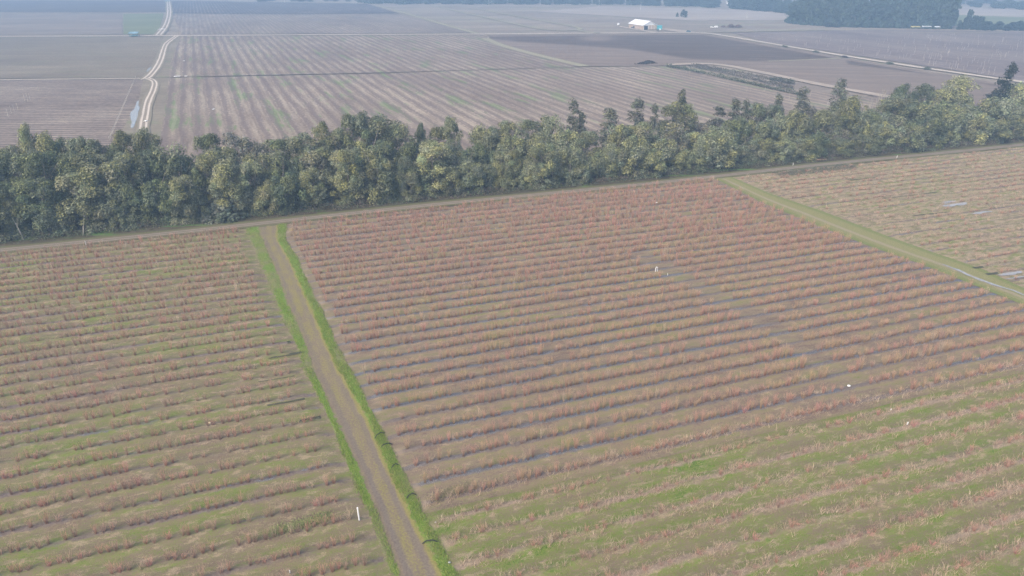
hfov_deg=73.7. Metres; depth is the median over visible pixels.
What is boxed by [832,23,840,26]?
grove shrub
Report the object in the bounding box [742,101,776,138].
bushy tree
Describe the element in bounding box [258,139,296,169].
bushy tree
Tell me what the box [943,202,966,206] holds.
puddle
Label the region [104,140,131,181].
bushy tree
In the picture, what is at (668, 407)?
berry bush
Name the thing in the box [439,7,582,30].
farm road
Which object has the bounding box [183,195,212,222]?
bushy tree
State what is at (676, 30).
farm road
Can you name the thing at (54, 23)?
grey field
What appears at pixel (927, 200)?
straw weeds
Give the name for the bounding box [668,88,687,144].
tapering tree
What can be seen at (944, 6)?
grove tree
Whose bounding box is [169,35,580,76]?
orchard field
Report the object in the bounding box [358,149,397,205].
bushy tree
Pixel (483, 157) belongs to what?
bushy tree
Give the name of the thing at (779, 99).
tapering tree
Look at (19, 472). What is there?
berry bush
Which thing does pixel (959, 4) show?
grove tree
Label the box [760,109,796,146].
bushy tree
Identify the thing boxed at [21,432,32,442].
berry bush
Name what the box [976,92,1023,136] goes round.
bushy tree
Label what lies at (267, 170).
bushy tree
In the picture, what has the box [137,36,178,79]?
winding track
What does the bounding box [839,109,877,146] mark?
bushy tree
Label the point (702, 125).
bushy tree
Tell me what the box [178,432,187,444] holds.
berry bush
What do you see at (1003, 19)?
green field
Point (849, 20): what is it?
grove tree
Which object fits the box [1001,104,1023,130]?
bushy tree
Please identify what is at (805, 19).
grove tree
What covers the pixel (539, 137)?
bushy tree
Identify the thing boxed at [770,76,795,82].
raspberry row
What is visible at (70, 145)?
bushy tree
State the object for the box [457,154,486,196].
bushy tree
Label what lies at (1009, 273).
puddle
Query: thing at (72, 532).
berry bush
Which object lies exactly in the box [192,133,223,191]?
bushy tree
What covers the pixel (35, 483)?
berry bush
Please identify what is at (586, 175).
bushy tree
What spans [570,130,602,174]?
bushy tree
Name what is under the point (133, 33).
open shelter
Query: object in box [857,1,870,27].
grove tree
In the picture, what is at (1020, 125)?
bushy tree
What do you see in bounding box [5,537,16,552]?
berry bush
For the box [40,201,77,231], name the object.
bushy tree
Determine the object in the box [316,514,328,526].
berry bush
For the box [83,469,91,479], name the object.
berry bush
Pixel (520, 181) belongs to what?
bushy tree
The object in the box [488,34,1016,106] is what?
ploughed field
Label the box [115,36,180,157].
verge
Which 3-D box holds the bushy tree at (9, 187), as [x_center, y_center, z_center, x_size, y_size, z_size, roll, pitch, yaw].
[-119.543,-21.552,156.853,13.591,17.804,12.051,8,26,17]
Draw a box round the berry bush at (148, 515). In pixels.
[140,513,149,523]
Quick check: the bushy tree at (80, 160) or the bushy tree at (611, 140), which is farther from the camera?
the bushy tree at (611, 140)
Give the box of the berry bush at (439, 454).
[433,448,441,459]
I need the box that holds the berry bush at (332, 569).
[326,558,334,572]
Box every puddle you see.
[130,101,139,127]
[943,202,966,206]
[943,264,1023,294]
[971,211,992,213]
[999,271,1021,275]
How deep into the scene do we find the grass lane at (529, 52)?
477.36 m
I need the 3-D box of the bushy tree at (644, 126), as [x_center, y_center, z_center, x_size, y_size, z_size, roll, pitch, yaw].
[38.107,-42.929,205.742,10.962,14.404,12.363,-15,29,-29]
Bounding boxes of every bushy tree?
[0,145,21,177]
[0,150,40,225]
[0,167,18,220]
[0,181,37,239]
[0,188,14,241]
[2,198,33,236]
[13,120,49,176]
[13,176,73,237]
[18,148,77,229]
[34,130,71,197]
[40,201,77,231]
[47,150,85,223]
[49,136,76,177]
[53,137,82,194]
[54,171,108,234]
[64,151,114,206]
[74,135,105,175]
[74,161,131,231]
[95,144,113,174]
[97,197,135,231]
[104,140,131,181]
[104,152,147,200]
[110,183,149,230]
[112,129,135,182]
[112,204,155,226]
[129,149,163,192]
[131,126,162,179]
[134,158,170,201]
[137,171,178,226]
[145,137,198,214]
[151,203,171,220]
[160,154,203,206]
[167,174,202,225]
[175,178,200,220]
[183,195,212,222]
[191,153,224,208]
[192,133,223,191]
[202,146,240,198]
[207,157,253,215]
[217,131,257,181]
[233,160,267,215]
[238,151,276,197]
[243,141,268,176]
[252,180,282,215]
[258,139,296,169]
[260,157,286,184]
[262,150,296,196]
[265,169,307,215]
[280,137,298,168]
[282,151,318,192]
[284,131,323,169]
[296,149,332,194]
[297,146,336,199]
[297,166,329,208]
[298,192,312,208]
[308,121,329,161]
[320,128,351,180]
[321,151,353,198]
[327,149,368,207]
[330,139,349,152]
[331,189,366,206]
[338,113,370,155]
[347,127,390,195]
[351,110,379,162]
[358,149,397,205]
[359,188,379,202]
[360,113,405,175]
[369,139,401,184]
[380,123,415,162]
[380,175,399,201]
[392,181,403,198]
[394,141,424,185]
[394,156,417,199]
[394,162,423,201]
[413,139,456,198]
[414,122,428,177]
[426,126,454,159]
[426,140,462,187]
[437,116,463,177]
[437,164,465,196]
[451,145,476,179]
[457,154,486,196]
[464,138,498,168]
[467,117,499,156]
[472,163,496,191]
[483,125,507,151]
[490,151,515,189]
[492,161,515,192]
[495,120,521,159]
[495,130,527,164]
[498,162,530,188]
[508,150,522,186]
[515,119,545,159]
[517,161,543,188]
[522,128,553,173]
[522,140,559,189]
[534,113,572,170]
[543,162,568,187]
[552,143,586,186]
[553,128,581,171]
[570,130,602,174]
[571,161,594,183]
[585,151,613,177]
[598,139,627,179]
[600,123,629,152]
[610,124,638,155]
[612,147,633,177]
[620,120,657,161]
[620,130,656,179]
[636,148,667,177]
[647,131,677,162]
[648,132,684,174]
[656,100,699,143]
[663,120,690,153]
[666,146,694,172]
[677,127,702,150]
[680,152,710,170]
[686,120,715,135]
[688,137,716,172]
[691,122,739,162]
[693,126,738,168]
[721,113,751,157]
[722,137,750,165]
[732,119,762,157]
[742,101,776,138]
[747,137,777,165]
[748,115,780,153]
[754,104,784,141]
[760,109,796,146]
[760,139,801,164]
[776,108,813,155]
[790,135,823,162]
[802,130,831,160]
[804,106,819,131]
[807,100,845,147]
[817,122,852,144]
[824,135,855,157]
[826,94,861,129]
[834,95,868,146]
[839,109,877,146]
[848,134,879,154]
[859,106,888,143]
[868,137,890,152]
[869,109,899,138]
[871,121,906,151]
[876,92,918,127]
[879,82,916,113]
[889,121,926,152]
[891,97,941,145]
[908,100,948,131]
[910,83,935,103]
[910,117,948,150]
[923,93,962,136]
[924,80,963,107]
[924,106,969,147]
[938,74,982,108]
[947,121,976,142]
[956,103,982,135]
[961,107,994,144]
[970,105,1008,137]
[974,118,1014,143]
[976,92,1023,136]
[988,81,1023,113]
[998,118,1023,141]
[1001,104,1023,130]
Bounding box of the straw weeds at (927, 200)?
[736,149,1023,281]
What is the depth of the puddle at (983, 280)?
132.05 m
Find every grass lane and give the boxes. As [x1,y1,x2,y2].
[372,4,477,33]
[480,38,589,65]
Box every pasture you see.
[538,6,785,19]
[959,7,1023,16]
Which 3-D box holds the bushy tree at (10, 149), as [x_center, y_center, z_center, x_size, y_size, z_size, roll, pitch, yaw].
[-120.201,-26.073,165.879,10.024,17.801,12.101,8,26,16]
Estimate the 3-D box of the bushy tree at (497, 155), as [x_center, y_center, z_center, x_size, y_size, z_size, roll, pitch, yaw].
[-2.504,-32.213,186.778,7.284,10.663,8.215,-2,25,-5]
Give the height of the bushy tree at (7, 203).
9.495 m
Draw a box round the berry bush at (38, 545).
[31,537,49,549]
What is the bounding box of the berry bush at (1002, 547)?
[996,542,1007,551]
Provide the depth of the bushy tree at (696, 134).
209.26 m
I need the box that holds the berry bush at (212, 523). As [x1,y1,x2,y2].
[205,519,215,528]
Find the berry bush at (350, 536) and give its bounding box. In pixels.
[339,528,354,541]
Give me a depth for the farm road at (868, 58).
446.64 m
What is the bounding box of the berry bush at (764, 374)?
[762,362,772,375]
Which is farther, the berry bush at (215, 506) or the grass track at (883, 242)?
the grass track at (883, 242)
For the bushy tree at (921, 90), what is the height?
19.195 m
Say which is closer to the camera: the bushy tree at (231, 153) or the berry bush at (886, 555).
the berry bush at (886, 555)
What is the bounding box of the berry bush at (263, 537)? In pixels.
[253,527,268,539]
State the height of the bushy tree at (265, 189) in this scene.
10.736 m
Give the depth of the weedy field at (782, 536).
76.27 m
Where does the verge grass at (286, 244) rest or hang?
on the farm track at (409, 550)
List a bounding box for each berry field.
[0,228,390,575]
[285,179,1023,513]
[733,147,1023,287]
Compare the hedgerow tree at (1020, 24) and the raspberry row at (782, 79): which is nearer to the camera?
the raspberry row at (782, 79)
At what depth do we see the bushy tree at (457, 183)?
179.45 m
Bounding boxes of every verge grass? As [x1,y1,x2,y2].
[244,227,398,575]
[277,223,458,575]
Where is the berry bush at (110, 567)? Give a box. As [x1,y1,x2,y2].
[105,558,116,573]
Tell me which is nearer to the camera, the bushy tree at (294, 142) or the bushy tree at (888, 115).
the bushy tree at (294, 142)
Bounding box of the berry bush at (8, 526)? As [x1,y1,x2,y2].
[1,520,16,530]
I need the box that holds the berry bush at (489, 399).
[485,390,494,402]
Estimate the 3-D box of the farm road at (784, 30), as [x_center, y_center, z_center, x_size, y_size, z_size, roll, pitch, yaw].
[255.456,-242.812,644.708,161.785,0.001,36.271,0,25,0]
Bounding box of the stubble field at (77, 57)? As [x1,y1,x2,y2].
[0,37,163,78]
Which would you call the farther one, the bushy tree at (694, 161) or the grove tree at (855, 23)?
the grove tree at (855, 23)
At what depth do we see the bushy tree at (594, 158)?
193.03 m
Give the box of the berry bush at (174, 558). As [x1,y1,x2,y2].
[168,548,176,560]
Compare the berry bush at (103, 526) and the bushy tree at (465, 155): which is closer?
the berry bush at (103, 526)
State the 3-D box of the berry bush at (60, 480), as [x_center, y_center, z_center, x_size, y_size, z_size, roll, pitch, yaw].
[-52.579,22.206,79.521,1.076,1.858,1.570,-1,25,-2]
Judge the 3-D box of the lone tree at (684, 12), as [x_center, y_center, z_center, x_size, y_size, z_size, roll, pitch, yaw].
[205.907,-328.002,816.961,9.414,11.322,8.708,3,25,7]
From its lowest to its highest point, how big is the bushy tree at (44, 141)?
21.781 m
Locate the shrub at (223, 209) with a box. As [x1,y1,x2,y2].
[200,197,247,224]
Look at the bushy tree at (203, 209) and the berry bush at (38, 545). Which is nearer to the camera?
the berry bush at (38, 545)
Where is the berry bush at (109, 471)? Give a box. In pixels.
[103,465,114,474]
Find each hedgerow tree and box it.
[956,20,962,29]
[962,17,967,29]
[964,9,973,29]
[970,15,978,29]
[975,16,984,29]
[981,21,992,29]
[990,24,996,30]
[996,21,1004,29]
[1002,24,1010,30]
[1010,22,1017,30]
[1014,20,1023,30]
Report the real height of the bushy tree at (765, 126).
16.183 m
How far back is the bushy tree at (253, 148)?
178.40 m
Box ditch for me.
[160,67,563,77]
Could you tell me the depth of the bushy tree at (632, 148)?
194.12 m
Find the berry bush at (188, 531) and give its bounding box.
[181,522,190,534]
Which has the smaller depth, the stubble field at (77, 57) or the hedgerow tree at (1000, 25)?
the stubble field at (77, 57)
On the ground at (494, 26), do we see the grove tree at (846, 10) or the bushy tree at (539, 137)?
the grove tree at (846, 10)
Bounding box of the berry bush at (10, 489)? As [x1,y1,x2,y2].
[6,484,16,493]
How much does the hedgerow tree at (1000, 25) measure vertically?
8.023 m
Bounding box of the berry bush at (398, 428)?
[394,426,403,434]
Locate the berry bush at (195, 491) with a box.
[189,483,198,492]
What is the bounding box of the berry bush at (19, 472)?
[12,464,20,475]
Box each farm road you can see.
[0,32,705,36]
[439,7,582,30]
[618,26,652,31]
[661,28,693,31]
[702,29,859,32]
[706,33,1023,82]
[908,32,993,32]
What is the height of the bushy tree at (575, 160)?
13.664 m
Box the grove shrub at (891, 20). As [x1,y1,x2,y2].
[887,18,895,27]
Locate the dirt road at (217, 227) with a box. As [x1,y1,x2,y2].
[0,142,1023,253]
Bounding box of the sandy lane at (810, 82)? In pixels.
[666,63,922,101]
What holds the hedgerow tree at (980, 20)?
on the ground at (494, 26)
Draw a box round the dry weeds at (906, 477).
[423,360,1023,575]
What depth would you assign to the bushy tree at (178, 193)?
159.47 m
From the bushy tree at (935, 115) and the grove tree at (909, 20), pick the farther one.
the grove tree at (909, 20)
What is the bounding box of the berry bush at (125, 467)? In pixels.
[121,461,130,471]
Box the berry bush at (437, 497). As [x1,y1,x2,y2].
[434,486,443,500]
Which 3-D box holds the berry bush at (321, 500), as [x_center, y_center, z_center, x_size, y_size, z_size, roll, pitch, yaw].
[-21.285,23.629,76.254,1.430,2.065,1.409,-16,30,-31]
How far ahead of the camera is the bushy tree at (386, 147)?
179.80 m
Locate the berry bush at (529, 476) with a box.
[525,468,533,479]
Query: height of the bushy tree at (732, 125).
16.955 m
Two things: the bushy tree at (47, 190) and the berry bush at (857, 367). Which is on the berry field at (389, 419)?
the berry bush at (857, 367)
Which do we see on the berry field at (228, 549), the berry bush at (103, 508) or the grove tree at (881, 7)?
the berry bush at (103, 508)
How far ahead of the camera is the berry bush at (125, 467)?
81.55 m
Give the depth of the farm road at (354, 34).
611.93 m
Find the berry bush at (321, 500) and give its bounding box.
[316,492,325,506]
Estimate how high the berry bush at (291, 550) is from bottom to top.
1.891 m
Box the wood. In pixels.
[257,0,1023,13]
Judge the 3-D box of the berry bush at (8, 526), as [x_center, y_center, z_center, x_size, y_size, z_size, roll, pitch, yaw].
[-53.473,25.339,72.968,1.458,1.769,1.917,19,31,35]
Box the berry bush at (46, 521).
[38,510,49,523]
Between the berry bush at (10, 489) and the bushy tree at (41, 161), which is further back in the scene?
the bushy tree at (41, 161)
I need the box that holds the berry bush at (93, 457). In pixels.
[85,448,99,460]
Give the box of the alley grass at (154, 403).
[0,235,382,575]
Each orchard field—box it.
[159,67,903,172]
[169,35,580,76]
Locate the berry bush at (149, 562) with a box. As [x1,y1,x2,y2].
[142,557,153,567]
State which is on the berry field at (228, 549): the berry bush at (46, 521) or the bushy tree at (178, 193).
the berry bush at (46, 521)
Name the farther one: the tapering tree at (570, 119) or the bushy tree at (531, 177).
the tapering tree at (570, 119)
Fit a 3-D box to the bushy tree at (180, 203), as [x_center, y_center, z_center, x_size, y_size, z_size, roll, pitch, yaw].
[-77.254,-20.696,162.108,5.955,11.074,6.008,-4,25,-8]
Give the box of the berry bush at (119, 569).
[112,561,123,572]
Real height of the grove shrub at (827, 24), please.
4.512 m
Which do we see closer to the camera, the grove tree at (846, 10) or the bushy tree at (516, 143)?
the bushy tree at (516, 143)
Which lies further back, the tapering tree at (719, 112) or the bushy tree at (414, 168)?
the tapering tree at (719, 112)
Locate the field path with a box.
[0,78,138,79]
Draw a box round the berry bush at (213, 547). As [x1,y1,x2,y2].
[207,540,220,551]
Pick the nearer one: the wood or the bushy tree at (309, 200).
the bushy tree at (309, 200)
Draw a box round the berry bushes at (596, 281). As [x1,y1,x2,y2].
[0,147,1023,575]
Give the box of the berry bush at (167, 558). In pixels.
[160,549,173,559]
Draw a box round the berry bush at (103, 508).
[96,499,105,510]
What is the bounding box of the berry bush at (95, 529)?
[89,523,100,533]
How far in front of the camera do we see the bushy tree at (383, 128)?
187.42 m
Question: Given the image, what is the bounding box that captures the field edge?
[776,58,837,60]
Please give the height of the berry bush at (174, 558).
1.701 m
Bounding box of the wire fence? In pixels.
[109,77,135,139]
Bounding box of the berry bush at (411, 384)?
[407,376,415,388]
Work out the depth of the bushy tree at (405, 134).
188.56 m
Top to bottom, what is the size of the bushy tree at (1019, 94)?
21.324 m
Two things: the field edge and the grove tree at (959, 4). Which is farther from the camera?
the grove tree at (959, 4)
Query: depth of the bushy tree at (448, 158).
184.51 m
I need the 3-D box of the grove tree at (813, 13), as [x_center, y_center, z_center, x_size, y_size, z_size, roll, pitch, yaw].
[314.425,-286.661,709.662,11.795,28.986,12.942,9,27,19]
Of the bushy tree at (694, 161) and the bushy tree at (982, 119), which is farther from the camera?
the bushy tree at (982, 119)
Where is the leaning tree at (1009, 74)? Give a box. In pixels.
[982,61,1018,110]
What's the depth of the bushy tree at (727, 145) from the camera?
201.73 m
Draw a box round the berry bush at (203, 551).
[199,542,204,552]
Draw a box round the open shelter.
[128,32,139,35]
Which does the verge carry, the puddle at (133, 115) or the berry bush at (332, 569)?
the puddle at (133, 115)
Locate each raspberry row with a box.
[666,63,807,95]
[687,63,793,88]
[696,63,796,83]
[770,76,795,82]
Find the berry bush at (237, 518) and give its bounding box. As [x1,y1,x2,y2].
[232,511,243,524]
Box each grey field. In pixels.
[0,13,121,34]
[173,14,469,33]
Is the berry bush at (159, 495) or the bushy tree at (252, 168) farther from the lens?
the bushy tree at (252, 168)
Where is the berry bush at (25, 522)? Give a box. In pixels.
[22,517,35,527]
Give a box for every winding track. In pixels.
[131,78,159,152]
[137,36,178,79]
[153,0,172,34]
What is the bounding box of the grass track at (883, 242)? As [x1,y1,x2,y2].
[717,177,1023,304]
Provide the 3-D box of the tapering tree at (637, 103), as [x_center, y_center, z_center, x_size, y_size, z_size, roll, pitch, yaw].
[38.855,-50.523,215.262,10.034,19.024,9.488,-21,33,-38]
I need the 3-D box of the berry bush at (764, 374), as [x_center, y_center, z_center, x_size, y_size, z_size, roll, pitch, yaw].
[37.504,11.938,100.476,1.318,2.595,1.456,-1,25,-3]
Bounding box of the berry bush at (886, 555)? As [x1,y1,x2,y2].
[880,547,894,559]
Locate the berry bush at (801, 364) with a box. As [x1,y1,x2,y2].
[799,354,806,367]
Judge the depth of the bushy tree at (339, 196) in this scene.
173.21 m
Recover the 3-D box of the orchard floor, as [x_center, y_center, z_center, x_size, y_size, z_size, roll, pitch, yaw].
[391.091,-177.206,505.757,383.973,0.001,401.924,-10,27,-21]
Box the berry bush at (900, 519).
[894,511,906,521]
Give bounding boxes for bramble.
[772,163,856,175]
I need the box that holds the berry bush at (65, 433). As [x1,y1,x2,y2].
[59,426,67,438]
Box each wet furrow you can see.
[267,398,304,405]
[269,351,301,358]
[299,416,320,421]
[881,192,937,198]
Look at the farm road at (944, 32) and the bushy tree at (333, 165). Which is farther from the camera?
the farm road at (944, 32)
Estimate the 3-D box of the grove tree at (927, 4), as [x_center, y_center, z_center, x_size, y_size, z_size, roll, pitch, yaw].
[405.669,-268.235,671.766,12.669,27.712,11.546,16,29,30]
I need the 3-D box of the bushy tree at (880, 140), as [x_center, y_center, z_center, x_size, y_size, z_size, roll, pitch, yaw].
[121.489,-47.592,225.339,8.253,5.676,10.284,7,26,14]
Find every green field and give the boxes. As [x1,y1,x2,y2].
[123,13,163,33]
[955,15,1023,25]
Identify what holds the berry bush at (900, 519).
on the weedy field at (782, 536)
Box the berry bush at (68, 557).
[60,551,73,562]
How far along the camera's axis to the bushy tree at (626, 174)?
196.38 m
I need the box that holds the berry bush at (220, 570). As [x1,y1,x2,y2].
[215,560,225,573]
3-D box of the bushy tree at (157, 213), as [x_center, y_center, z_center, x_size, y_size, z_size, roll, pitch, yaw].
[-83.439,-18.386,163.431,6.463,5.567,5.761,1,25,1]
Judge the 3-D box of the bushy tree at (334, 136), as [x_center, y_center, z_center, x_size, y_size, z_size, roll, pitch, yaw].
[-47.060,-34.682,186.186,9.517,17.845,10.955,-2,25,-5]
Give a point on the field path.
(69, 78)
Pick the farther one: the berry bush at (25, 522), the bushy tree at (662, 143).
the bushy tree at (662, 143)
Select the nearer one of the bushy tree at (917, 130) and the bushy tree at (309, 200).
the bushy tree at (309, 200)
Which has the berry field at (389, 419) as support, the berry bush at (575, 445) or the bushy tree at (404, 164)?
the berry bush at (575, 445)
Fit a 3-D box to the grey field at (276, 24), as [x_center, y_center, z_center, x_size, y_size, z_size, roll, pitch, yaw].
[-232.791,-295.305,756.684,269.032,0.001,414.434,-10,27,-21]
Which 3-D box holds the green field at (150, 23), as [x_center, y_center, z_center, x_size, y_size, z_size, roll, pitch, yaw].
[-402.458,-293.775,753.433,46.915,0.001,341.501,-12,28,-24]
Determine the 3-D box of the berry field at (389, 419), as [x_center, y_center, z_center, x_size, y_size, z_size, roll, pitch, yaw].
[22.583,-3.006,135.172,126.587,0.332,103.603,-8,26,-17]
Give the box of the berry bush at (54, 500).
[48,487,56,502]
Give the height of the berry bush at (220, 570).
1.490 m
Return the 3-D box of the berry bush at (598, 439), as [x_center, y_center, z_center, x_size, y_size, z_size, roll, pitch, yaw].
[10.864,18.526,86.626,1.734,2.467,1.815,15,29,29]
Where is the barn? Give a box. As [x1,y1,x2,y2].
[628,19,656,29]
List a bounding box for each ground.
[0,0,1023,547]
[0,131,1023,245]
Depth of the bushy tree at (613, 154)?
193.67 m
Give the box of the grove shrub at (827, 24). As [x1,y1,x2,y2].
[823,22,832,26]
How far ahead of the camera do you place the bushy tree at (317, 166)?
175.08 m
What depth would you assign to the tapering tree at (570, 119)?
206.18 m
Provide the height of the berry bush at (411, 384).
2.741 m
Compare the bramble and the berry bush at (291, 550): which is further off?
the bramble
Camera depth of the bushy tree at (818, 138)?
213.53 m
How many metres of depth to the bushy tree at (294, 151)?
180.50 m
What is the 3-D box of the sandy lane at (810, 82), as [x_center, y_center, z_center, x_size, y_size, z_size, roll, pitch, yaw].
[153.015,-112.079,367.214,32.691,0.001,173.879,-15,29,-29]
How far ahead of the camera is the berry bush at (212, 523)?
73.11 m
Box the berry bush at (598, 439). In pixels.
[593,426,605,442]
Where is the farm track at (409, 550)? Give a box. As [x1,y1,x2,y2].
[246,224,458,575]
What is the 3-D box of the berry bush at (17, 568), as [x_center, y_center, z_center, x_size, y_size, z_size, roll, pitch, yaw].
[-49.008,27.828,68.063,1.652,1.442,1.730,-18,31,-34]
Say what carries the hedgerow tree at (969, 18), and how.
on the ground at (494, 26)
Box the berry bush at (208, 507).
[196,497,210,508]
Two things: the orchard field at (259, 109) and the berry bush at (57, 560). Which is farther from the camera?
the orchard field at (259, 109)
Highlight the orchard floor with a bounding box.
[734,29,1023,80]
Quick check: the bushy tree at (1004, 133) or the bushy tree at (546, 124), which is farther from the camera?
the bushy tree at (1004, 133)
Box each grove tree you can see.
[784,2,795,22]
[789,0,803,23]
[798,1,811,24]
[808,0,819,24]
[819,0,833,25]
[840,3,850,26]
[845,0,859,26]
[851,0,862,27]
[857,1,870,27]
[870,1,888,27]
[898,0,911,27]
[903,0,917,28]
[911,0,924,28]
[915,0,931,28]
[920,5,937,28]
[927,0,941,28]
[935,0,951,28]
[943,0,959,28]
[956,0,961,22]
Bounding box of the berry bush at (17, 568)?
[10,562,23,572]
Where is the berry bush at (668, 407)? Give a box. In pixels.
[663,400,671,411]
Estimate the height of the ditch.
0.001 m
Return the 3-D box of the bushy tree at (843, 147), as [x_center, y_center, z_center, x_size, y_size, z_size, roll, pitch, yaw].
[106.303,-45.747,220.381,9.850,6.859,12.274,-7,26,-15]
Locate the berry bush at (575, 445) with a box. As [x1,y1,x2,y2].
[573,432,579,447]
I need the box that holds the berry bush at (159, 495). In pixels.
[152,489,164,500]
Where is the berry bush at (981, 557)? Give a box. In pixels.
[972,549,995,560]
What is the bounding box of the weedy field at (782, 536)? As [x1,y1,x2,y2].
[424,372,1023,575]
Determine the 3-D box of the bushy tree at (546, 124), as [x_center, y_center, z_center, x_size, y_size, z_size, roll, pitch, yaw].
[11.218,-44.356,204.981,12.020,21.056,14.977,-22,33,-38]
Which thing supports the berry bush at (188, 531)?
on the berry field at (228, 549)
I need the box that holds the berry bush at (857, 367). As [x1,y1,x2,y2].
[854,356,861,370]
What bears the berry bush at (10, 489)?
on the berry field at (228, 549)
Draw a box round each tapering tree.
[564,98,582,142]
[577,112,589,151]
[594,107,620,147]
[627,96,646,144]
[649,103,660,146]
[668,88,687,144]
[707,105,726,130]
[726,97,741,129]
[741,98,750,121]
[774,92,784,122]
[793,86,810,134]
[827,78,848,112]
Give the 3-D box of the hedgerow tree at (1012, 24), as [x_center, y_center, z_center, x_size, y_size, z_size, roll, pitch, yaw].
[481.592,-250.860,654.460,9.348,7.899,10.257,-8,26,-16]
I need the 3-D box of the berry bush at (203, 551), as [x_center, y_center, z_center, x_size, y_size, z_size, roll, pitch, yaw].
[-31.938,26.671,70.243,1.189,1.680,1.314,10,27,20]
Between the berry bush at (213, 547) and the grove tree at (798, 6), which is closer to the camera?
the berry bush at (213, 547)
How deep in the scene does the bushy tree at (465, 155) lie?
186.06 m
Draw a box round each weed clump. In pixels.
[265,508,338,539]
[428,481,472,502]
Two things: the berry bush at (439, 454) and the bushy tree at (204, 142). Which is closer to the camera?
the berry bush at (439, 454)
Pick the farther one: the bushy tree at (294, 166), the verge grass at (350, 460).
the bushy tree at (294, 166)
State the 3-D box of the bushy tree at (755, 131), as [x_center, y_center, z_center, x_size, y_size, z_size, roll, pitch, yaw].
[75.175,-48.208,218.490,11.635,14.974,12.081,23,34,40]
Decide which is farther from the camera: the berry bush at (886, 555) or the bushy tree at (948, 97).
the bushy tree at (948, 97)
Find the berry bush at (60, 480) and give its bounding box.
[55,474,64,483]
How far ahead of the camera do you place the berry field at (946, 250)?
177.10 m
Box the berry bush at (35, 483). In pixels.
[28,475,38,488]
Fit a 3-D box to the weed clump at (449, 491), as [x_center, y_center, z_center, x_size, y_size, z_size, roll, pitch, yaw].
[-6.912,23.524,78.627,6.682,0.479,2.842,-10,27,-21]
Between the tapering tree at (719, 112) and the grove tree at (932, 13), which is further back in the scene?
the grove tree at (932, 13)
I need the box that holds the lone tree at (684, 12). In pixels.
[680,9,687,17]
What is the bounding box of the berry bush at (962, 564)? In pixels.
[958,555,972,566]
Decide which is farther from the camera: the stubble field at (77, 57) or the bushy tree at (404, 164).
the stubble field at (77, 57)
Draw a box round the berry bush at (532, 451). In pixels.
[530,440,538,457]
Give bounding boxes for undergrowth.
[0,134,1023,243]
[1,124,1019,229]
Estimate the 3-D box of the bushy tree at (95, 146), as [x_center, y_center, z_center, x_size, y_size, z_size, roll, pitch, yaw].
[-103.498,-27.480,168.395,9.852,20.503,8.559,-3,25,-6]
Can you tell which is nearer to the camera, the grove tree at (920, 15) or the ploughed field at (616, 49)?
the ploughed field at (616, 49)
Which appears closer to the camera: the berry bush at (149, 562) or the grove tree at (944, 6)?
the berry bush at (149, 562)
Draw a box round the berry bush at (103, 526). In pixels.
[98,520,108,532]
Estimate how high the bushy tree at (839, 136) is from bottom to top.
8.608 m
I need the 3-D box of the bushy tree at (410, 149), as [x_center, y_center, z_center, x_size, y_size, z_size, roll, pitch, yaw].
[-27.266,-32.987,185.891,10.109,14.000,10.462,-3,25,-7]
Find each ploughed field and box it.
[0,79,142,175]
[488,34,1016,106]
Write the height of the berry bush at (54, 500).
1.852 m
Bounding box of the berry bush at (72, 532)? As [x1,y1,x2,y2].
[62,524,77,536]
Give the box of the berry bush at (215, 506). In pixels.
[209,498,220,508]
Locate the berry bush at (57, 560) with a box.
[54,555,66,563]
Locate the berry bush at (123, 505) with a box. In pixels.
[119,494,128,507]
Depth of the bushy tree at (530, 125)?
200.50 m
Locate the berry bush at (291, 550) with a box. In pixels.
[286,544,294,556]
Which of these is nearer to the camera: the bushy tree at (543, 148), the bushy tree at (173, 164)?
the bushy tree at (173, 164)
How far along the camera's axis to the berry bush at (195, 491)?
78.30 m
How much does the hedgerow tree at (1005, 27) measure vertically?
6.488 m

